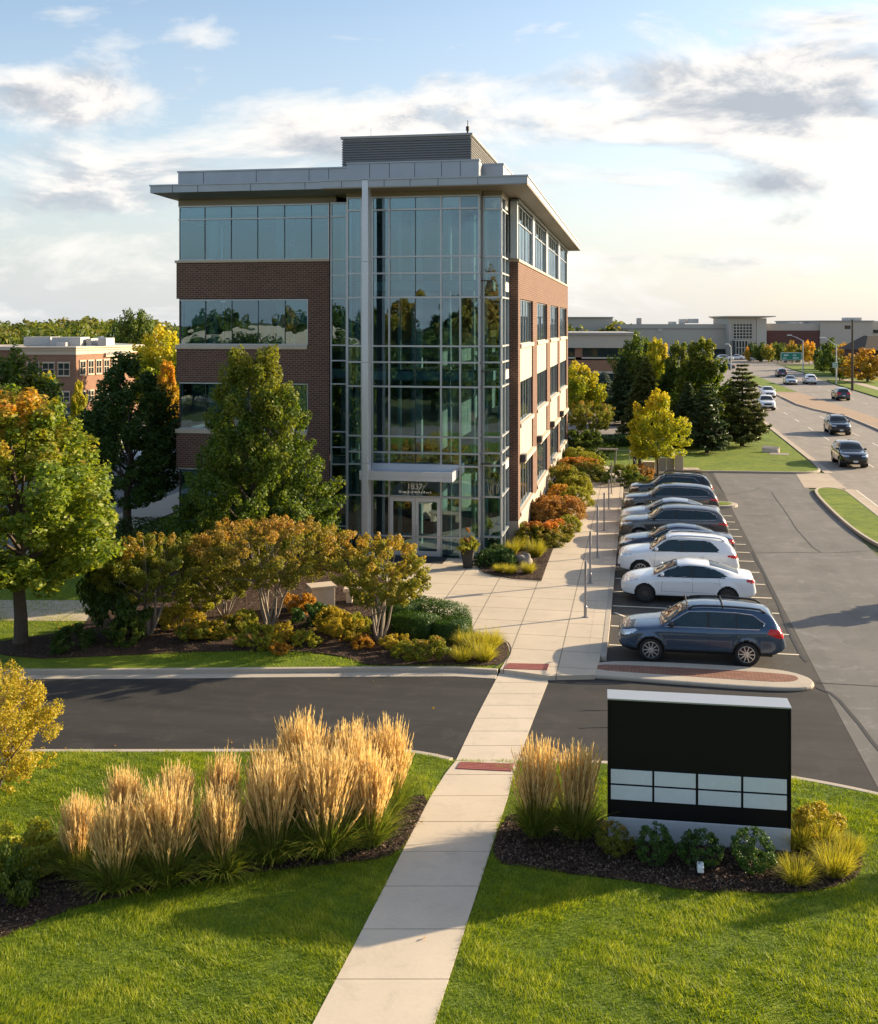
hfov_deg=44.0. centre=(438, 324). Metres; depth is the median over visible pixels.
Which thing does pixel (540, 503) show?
wall shrub
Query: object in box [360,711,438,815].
feather reed grass
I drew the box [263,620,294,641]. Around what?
shrub
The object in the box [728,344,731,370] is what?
street lamp
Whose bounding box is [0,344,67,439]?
parkland tree
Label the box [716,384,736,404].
leafy tree
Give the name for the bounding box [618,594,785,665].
parked car
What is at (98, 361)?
window
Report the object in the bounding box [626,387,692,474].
maple tree
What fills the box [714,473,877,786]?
parking lot
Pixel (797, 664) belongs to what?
parking bays
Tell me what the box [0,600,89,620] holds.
path
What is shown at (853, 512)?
lawn
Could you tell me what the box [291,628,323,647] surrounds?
shrub
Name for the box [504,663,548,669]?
tactile paving
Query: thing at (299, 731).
feather reed grass
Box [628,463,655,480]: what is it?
end shrub
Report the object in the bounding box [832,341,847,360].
roadside tree
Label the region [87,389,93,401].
window
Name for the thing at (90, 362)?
window
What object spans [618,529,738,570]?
parked car
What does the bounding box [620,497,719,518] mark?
parked car
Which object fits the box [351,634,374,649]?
shrub
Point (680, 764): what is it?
monument sign
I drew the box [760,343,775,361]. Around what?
roadside tree
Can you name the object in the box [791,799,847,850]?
shrub
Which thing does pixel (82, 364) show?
window
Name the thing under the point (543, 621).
plaza
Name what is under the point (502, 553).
dwarf boxwood
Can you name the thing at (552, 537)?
wall shrub
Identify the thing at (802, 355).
street lamp
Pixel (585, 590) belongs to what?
sign post
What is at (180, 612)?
shrub
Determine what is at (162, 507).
path
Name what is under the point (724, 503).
lawn
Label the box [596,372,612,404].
spruce tree
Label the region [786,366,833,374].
lawn
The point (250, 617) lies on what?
shrub
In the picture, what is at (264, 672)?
kerb
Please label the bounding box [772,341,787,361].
roadside tree
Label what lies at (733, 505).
kerb
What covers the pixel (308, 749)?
feather reed grass
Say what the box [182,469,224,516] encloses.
window
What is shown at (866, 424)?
kerb
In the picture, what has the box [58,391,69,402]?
window
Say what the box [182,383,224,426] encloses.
window
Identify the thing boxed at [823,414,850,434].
road car
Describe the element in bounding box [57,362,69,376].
window
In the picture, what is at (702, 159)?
sky
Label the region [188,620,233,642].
shrub
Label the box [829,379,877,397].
lawn
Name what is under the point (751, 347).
roadside tree
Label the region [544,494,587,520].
wall shrub
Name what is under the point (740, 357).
distant car
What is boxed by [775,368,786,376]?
road car
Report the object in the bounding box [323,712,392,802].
feather reed grass
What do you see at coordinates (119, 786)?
feather reed grass
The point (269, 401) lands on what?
pear tree
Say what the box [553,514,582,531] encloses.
wall shrub
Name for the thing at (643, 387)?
spruce tree
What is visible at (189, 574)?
serviceberry
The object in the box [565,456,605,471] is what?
wall shrub
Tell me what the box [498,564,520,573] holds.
sedge tuft
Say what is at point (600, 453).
wall shrub
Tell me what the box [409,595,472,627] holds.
boxwood hedge
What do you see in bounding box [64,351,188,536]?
shade tree
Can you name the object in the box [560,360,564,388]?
window
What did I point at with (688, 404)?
spruce tree
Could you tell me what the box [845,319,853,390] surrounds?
utility pole
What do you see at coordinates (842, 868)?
sedge tuft
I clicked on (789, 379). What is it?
road car
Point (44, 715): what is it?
edge shrub
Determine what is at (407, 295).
office building
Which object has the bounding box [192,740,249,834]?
feather reed grass
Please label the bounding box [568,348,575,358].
window
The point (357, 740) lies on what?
feather reed grass
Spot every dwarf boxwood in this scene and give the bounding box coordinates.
[473,548,501,566]
[485,543,507,558]
[494,547,518,566]
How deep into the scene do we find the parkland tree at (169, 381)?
92.86 m
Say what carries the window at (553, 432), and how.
in the office building at (407, 295)
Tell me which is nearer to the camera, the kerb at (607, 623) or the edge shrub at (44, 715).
the edge shrub at (44, 715)
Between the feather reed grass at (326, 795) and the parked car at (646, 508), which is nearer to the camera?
the feather reed grass at (326, 795)
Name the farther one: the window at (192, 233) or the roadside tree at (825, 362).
the roadside tree at (825, 362)
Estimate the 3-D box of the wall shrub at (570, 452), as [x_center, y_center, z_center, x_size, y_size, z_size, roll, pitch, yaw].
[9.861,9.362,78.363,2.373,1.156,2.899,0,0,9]
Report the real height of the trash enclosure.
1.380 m
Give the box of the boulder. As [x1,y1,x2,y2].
[516,552,532,564]
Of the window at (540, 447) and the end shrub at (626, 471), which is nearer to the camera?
the window at (540, 447)
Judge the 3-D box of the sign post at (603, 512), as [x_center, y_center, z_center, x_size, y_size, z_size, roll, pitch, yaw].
[7.899,8.966,52.000,0.200,1.808,0.300,0,0,10]
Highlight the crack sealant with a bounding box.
[580,473,877,749]
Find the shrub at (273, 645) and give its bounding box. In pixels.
[268,641,293,655]
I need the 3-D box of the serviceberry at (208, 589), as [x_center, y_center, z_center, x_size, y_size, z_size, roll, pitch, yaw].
[-7.322,8.958,36.595,2.623,1.870,2.480,0,0,-14]
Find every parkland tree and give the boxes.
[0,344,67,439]
[39,370,66,430]
[66,379,87,426]
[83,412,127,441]
[106,318,121,342]
[110,307,158,345]
[122,322,178,404]
[151,359,178,424]
[165,323,178,351]
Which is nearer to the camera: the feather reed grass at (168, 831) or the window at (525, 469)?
the feather reed grass at (168, 831)
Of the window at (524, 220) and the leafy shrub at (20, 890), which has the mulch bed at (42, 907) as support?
the leafy shrub at (20, 890)
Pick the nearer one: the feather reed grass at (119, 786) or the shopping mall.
the feather reed grass at (119, 786)
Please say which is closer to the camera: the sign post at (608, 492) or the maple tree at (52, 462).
the maple tree at (52, 462)
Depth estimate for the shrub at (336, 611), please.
34.96 m
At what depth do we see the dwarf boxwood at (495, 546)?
45.72 m
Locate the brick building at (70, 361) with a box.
[0,337,144,420]
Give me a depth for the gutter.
74.14 m
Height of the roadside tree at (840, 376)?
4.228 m
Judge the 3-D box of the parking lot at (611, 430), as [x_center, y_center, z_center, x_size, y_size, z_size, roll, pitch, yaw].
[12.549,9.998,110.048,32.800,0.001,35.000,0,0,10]
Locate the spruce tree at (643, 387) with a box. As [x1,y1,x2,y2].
[615,357,662,434]
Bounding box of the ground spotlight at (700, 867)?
[697,861,703,873]
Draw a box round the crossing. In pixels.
[456,673,547,760]
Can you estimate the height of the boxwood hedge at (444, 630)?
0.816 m
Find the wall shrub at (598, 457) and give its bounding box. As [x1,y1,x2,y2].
[575,451,605,465]
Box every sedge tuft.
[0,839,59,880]
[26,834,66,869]
[446,642,479,662]
[447,627,484,648]
[459,630,495,652]
[467,625,512,648]
[468,639,504,661]
[490,563,506,572]
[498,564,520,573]
[503,538,520,553]
[508,537,529,549]
[516,560,537,573]
[522,537,548,556]
[766,850,829,887]
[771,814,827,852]
[795,838,874,878]
[830,824,875,859]
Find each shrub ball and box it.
[595,820,634,857]
[635,820,676,866]
[675,828,725,867]
[730,826,778,875]
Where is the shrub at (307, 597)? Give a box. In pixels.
[282,592,316,614]
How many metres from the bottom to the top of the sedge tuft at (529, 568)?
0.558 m
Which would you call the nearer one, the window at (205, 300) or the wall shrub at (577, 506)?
the window at (205, 300)
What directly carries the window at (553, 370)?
in the office building at (407, 295)
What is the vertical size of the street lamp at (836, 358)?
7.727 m
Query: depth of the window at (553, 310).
70.41 m
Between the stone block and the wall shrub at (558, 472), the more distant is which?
the wall shrub at (558, 472)
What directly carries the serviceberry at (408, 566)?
on the mulch bed at (35, 652)
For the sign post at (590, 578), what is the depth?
41.38 m
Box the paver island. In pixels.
[597,664,797,681]
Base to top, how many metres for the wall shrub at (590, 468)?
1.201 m
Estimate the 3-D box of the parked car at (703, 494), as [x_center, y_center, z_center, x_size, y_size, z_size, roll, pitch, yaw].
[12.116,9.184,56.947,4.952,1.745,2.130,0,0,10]
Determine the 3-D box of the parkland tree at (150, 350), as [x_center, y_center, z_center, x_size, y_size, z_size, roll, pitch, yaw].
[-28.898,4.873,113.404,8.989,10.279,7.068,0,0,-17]
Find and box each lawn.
[0,513,508,671]
[0,752,877,1023]
[568,387,817,471]
[641,467,698,471]
[719,501,731,504]
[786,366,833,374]
[817,488,877,541]
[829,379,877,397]
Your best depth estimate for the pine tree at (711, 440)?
82.89 m
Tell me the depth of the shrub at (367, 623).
34.63 m
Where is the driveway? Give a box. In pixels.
[0,660,877,791]
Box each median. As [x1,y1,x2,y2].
[740,375,795,391]
[776,392,877,427]
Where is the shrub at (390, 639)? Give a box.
[377,633,408,649]
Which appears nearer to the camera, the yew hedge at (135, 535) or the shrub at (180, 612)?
the shrub at (180, 612)
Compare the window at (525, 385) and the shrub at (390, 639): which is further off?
the window at (525, 385)
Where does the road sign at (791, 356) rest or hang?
attached to the street lamp at (802, 355)
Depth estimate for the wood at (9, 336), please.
224.52 m
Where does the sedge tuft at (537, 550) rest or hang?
on the mulch bed at (541, 567)
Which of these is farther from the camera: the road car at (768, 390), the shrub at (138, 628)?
the road car at (768, 390)
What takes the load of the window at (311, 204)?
in the office building at (407, 295)
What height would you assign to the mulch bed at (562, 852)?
0.121 m
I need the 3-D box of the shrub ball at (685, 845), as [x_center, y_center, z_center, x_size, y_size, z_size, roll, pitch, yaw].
[4.768,9.558,19.753,0.830,0.699,0.749,0,0,27]
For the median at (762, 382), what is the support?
on the road at (814, 443)
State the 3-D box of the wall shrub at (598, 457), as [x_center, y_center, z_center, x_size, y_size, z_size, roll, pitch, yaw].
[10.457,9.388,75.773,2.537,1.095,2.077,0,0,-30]
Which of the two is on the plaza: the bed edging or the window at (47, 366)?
the bed edging
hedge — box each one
[103,532,178,559]
[114,516,201,539]
[373,600,420,623]
[390,610,439,639]
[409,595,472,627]
[432,615,472,644]
[572,436,618,447]
[601,434,631,446]
[614,433,652,445]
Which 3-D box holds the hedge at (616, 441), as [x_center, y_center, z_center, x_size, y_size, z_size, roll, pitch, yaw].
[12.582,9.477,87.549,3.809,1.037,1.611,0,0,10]
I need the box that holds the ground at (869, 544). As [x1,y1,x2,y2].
[167,326,877,680]
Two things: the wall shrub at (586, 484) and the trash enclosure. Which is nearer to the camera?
the wall shrub at (586, 484)
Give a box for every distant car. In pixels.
[716,355,733,360]
[719,363,734,369]
[729,355,744,359]
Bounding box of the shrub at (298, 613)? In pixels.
[290,601,332,626]
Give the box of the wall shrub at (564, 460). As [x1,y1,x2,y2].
[556,457,584,469]
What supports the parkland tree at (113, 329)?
on the ground at (869, 544)
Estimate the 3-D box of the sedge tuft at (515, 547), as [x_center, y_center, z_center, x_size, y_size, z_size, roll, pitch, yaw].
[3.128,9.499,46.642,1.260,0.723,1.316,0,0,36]
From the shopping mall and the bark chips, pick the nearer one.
the bark chips
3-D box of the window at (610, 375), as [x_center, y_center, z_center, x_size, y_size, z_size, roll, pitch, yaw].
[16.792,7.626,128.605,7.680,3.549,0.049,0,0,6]
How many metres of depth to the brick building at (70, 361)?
113.50 m
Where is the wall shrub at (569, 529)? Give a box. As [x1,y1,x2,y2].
[543,518,575,537]
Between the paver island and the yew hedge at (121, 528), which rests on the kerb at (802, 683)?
the paver island
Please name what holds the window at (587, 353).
in the flat building at (592, 350)
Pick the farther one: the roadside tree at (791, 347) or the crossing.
the roadside tree at (791, 347)
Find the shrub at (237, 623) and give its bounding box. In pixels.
[214,613,246,638]
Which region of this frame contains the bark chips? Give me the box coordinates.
[0,460,862,935]
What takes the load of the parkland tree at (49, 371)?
on the parking lot at (120, 493)
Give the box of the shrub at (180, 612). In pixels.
[156,603,206,630]
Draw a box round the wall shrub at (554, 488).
[546,483,568,499]
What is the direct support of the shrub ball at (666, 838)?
on the mulch bed at (562, 852)
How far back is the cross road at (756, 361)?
282.79 m
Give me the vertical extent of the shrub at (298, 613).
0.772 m
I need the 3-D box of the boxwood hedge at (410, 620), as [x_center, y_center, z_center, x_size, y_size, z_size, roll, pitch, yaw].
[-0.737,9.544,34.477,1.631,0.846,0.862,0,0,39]
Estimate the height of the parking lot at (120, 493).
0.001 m
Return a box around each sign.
[607,689,791,851]
[762,445,788,454]
[781,353,801,359]
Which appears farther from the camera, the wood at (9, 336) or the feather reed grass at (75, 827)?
the wood at (9, 336)
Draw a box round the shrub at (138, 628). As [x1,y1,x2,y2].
[99,614,145,647]
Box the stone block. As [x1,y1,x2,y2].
[306,581,335,608]
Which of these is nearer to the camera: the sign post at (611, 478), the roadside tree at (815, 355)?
the sign post at (611, 478)
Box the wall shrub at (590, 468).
[564,462,602,481]
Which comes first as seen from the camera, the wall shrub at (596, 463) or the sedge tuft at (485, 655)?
the sedge tuft at (485, 655)
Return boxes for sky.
[0,0,877,325]
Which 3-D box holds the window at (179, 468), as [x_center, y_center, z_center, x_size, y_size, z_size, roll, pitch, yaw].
[-8.890,7.825,49.457,6.165,2.445,0.145,0,0,10]
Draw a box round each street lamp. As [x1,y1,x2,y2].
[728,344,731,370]
[787,335,803,373]
[820,337,836,383]
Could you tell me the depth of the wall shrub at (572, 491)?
58.97 m
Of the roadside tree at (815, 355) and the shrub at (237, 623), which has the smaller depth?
the shrub at (237, 623)
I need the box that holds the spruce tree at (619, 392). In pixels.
[605,356,634,425]
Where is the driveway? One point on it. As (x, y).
(210, 713)
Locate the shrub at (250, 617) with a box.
[226,608,258,630]
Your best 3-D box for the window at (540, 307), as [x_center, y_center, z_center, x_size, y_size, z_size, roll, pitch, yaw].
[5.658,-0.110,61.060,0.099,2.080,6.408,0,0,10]
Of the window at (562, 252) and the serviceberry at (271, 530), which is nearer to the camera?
the serviceberry at (271, 530)
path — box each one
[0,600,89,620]
[14,492,178,556]
[840,379,877,389]
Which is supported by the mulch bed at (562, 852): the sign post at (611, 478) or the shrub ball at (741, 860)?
the shrub ball at (741, 860)
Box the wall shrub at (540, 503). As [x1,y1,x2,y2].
[530,494,571,521]
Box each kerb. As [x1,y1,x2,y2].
[1,666,497,678]
[5,749,877,794]
[587,476,623,660]
[595,661,813,690]
[690,384,877,546]
[719,501,737,507]
[747,380,877,429]
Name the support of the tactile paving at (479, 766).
on the front walk
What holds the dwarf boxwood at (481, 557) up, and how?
on the mulch bed at (541, 567)
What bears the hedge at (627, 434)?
on the lawn at (754, 457)
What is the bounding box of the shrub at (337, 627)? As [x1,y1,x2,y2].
[324,617,364,640]
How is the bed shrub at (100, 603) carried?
on the mulch bed at (35, 652)
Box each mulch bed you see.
[0,544,508,665]
[0,795,426,937]
[480,478,558,580]
[494,814,861,893]
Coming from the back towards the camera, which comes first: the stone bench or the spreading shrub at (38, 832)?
the stone bench
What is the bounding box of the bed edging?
[473,565,536,666]
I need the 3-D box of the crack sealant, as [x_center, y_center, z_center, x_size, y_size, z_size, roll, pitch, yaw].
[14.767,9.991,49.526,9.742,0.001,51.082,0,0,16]
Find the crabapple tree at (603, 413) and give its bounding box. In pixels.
[568,400,614,440]
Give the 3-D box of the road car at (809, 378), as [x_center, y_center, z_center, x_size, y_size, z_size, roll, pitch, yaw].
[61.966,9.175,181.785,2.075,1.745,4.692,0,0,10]
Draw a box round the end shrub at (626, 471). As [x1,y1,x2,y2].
[601,464,648,486]
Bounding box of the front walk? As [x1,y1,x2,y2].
[313,761,516,1023]
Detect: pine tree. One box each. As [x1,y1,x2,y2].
[679,383,733,453]
[720,364,772,447]
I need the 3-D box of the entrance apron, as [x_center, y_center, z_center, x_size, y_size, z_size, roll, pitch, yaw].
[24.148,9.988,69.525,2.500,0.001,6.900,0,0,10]
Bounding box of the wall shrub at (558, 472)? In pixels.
[548,464,590,487]
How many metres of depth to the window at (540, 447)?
61.46 m
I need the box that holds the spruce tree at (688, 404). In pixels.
[666,381,704,447]
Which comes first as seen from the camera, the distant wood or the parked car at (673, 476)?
the parked car at (673, 476)
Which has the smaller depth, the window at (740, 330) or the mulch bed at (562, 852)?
the mulch bed at (562, 852)
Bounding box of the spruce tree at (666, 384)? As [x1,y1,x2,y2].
[658,372,674,428]
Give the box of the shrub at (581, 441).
[567,428,617,455]
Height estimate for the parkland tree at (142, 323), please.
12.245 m
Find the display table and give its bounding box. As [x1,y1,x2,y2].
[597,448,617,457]
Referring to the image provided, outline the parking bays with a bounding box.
[603,471,819,680]
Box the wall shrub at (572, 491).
[559,485,595,506]
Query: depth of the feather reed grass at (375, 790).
20.45 m
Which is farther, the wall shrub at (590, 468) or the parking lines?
the wall shrub at (590, 468)
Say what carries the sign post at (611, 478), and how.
on the plaza
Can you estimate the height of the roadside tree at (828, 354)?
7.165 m
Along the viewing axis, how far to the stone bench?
38.37 m
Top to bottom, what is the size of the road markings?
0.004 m
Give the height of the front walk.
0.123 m
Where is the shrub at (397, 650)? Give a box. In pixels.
[390,640,421,661]
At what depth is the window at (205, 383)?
49.77 m
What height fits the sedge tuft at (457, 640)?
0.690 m
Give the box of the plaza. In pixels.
[346,466,621,679]
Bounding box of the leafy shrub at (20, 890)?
[0,837,40,907]
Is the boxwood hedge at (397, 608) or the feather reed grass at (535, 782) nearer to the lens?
the feather reed grass at (535, 782)
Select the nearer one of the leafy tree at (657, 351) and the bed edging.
the bed edging
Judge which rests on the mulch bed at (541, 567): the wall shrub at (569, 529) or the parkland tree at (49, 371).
the wall shrub at (569, 529)
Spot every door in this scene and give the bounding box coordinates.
[390,497,414,554]
[415,498,439,556]
[712,349,724,357]
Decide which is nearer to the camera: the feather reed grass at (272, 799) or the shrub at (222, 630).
the feather reed grass at (272, 799)
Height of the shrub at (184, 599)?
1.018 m
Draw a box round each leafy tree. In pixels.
[606,329,659,388]
[642,337,668,384]
[657,340,688,413]
[659,336,737,428]
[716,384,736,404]
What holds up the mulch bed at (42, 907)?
on the lawn at (562, 938)
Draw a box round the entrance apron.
[796,473,846,488]
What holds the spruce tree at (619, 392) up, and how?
on the parking lot at (611, 430)
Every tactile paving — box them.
[456,762,513,771]
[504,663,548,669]
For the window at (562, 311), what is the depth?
78.99 m
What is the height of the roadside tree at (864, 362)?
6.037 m
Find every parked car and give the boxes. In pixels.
[63,407,77,419]
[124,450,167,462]
[618,522,735,550]
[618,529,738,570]
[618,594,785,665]
[619,503,728,534]
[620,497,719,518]
[621,557,755,601]
[622,482,719,507]
[628,470,713,492]
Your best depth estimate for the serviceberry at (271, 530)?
34.66 m
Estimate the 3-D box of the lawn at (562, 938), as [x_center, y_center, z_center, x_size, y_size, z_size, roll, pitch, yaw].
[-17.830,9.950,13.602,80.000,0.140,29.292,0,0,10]
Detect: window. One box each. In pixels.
[27,362,39,376]
[42,362,54,375]
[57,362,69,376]
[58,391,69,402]
[79,360,86,375]
[87,359,94,374]
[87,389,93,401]
[95,359,101,374]
[103,359,109,373]
[178,203,329,259]
[179,299,307,344]
[179,382,307,430]
[179,468,307,520]
[181,208,292,259]
[182,301,292,343]
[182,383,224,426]
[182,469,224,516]
[514,205,531,264]
[520,299,530,343]
[520,377,530,421]
[520,457,530,508]
[535,222,544,272]
[537,303,544,340]
[537,370,544,407]
[537,440,544,481]
[548,235,557,278]
[550,306,556,338]
[550,364,556,396]
[550,425,556,461]
[560,246,565,283]
[560,308,564,336]
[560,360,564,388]
[560,415,564,446]
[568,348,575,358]
[571,374,613,398]
[582,348,621,358]
[732,340,749,356]
[733,323,752,338]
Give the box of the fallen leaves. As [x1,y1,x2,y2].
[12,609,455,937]
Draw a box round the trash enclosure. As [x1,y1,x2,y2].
[642,452,683,472]
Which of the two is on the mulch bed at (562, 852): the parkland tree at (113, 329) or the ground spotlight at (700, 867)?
the ground spotlight at (700, 867)
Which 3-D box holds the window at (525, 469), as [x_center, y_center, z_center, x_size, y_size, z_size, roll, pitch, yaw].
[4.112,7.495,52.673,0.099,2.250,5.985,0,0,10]
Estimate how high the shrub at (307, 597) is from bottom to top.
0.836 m
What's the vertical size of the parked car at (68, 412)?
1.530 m
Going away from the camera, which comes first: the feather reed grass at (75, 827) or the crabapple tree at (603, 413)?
the feather reed grass at (75, 827)
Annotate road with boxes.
[713,358,813,363]
[717,363,877,507]
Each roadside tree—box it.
[743,347,751,361]
[746,341,758,360]
[752,342,772,361]
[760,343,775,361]
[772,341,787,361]
[783,340,797,361]
[796,344,801,362]
[800,340,818,363]
[811,347,822,363]
[814,357,832,372]
[817,337,842,363]
[825,357,849,379]
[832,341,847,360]
[834,347,877,381]
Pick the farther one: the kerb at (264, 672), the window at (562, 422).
the window at (562, 422)
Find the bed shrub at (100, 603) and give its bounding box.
[76,554,159,631]
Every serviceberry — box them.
[85,530,211,634]
[182,514,356,625]
[186,562,253,616]
[324,532,431,642]
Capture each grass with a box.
[34,786,102,880]
[48,786,172,904]
[97,775,225,895]
[102,760,148,846]
[144,756,204,843]
[174,779,267,886]
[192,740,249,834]
[227,749,330,868]
[239,736,300,823]
[245,706,330,805]
[252,738,396,862]
[279,731,352,833]
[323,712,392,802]
[327,739,424,851]
[330,722,406,822]
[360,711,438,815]
[488,734,578,838]
[521,738,635,841]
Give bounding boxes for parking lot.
[0,417,207,550]
[568,409,731,438]
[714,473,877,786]
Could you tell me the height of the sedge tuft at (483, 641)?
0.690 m
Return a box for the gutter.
[763,421,877,513]
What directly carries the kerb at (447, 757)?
on the driveway
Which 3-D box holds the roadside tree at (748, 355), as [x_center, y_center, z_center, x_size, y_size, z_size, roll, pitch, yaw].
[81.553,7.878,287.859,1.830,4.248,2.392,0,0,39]
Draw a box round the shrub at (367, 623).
[342,611,371,633]
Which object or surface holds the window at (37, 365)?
in the brick building at (70, 361)
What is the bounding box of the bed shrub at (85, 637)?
[47,622,97,655]
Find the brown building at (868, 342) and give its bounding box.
[838,336,877,372]
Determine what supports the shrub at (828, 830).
on the mulch bed at (562, 852)
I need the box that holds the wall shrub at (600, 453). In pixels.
[576,447,608,460]
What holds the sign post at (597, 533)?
on the plaza
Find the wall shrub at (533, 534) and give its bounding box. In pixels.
[517,521,544,541]
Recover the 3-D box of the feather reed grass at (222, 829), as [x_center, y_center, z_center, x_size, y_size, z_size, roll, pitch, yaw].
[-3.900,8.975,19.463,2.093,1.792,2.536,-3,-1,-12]
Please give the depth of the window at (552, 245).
69.44 m
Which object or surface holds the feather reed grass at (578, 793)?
on the mulch bed at (562, 852)
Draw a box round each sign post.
[582,561,588,617]
[588,531,592,583]
[595,505,599,557]
[602,493,605,530]
[608,480,609,508]
[610,462,612,493]
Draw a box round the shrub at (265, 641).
[232,623,283,652]
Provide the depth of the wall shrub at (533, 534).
48.80 m
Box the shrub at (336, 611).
[309,605,353,634]
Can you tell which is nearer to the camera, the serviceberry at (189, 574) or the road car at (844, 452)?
the serviceberry at (189, 574)
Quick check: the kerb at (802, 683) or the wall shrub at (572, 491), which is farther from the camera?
the wall shrub at (572, 491)
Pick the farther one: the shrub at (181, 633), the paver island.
the shrub at (181, 633)
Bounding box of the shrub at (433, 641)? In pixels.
[402,635,452,661]
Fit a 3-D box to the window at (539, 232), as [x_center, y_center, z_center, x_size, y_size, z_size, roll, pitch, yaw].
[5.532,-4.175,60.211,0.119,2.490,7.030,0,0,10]
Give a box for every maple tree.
[0,383,126,643]
[568,359,608,409]
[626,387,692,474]
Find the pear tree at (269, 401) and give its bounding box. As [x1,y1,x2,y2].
[160,344,348,579]
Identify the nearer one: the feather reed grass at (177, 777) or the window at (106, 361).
the feather reed grass at (177, 777)
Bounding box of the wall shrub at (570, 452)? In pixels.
[563,446,589,461]
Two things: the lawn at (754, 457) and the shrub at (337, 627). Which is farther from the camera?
the lawn at (754, 457)
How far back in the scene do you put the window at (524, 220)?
52.52 m
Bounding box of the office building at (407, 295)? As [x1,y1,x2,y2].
[149,120,580,563]
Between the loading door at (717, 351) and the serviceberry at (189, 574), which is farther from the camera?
the loading door at (717, 351)
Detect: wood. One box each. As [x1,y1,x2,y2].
[0,316,631,343]
[0,318,178,346]
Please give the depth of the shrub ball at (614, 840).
20.11 m
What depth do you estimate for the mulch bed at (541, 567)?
43.81 m
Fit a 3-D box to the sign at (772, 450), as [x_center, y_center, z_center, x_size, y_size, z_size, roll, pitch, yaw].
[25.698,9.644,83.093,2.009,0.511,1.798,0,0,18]
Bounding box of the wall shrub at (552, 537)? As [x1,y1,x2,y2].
[511,521,571,547]
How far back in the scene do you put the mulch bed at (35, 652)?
33.63 m
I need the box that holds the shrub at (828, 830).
[793,808,861,850]
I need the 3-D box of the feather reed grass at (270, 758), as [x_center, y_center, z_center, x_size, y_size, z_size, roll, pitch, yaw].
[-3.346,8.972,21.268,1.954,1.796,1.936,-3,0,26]
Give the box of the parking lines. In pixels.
[609,492,798,654]
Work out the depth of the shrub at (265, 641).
33.06 m
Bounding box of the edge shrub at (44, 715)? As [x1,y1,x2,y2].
[0,658,64,793]
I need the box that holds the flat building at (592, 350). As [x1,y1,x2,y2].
[568,331,633,408]
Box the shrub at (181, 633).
[174,617,214,641]
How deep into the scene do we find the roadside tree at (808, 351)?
268.65 m
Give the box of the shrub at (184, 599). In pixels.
[175,585,227,612]
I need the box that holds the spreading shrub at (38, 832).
[0,815,66,878]
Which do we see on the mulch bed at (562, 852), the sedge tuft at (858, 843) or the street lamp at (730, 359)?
the sedge tuft at (858, 843)
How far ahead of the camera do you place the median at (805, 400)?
130.19 m
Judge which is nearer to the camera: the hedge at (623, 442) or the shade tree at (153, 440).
the shade tree at (153, 440)
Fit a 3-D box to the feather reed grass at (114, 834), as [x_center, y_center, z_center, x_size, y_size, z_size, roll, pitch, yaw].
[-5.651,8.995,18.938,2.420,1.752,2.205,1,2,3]
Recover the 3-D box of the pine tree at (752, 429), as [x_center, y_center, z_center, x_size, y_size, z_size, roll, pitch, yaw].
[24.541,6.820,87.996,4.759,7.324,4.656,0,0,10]
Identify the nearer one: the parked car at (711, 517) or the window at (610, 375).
the parked car at (711, 517)
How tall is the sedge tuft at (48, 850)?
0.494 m
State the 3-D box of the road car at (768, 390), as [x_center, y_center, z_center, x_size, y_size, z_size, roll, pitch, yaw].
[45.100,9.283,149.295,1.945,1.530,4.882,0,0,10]
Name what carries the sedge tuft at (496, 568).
on the mulch bed at (541, 567)
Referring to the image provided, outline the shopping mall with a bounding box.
[568,316,877,358]
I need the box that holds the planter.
[456,527,479,568]
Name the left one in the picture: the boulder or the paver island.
the boulder
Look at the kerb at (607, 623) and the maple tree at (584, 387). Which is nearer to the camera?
the kerb at (607, 623)
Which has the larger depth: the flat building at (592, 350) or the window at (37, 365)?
the flat building at (592, 350)
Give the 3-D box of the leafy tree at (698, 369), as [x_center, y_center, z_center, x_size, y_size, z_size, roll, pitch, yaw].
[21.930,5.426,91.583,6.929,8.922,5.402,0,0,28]
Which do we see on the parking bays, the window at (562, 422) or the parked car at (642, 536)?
the parked car at (642, 536)
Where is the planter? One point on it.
(467, 547)
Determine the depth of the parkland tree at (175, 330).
126.97 m
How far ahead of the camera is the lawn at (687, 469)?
73.83 m
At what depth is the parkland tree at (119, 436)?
85.03 m
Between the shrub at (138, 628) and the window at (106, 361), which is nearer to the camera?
the shrub at (138, 628)
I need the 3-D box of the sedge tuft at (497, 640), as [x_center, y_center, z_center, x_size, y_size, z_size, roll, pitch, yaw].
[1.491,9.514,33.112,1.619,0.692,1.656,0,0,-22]
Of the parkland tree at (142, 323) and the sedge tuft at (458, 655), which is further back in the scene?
the parkland tree at (142, 323)
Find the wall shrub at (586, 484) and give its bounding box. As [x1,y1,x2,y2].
[561,475,595,494]
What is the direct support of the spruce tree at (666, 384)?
on the parking lot at (611, 430)
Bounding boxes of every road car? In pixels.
[756,394,775,409]
[759,386,775,397]
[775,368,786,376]
[783,375,796,384]
[802,374,816,383]
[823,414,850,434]
[831,387,850,400]
[831,439,868,467]
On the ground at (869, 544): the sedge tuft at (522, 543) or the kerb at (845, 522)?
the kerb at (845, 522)
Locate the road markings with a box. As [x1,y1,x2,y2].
[751,374,877,506]
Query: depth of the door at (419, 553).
46.22 m

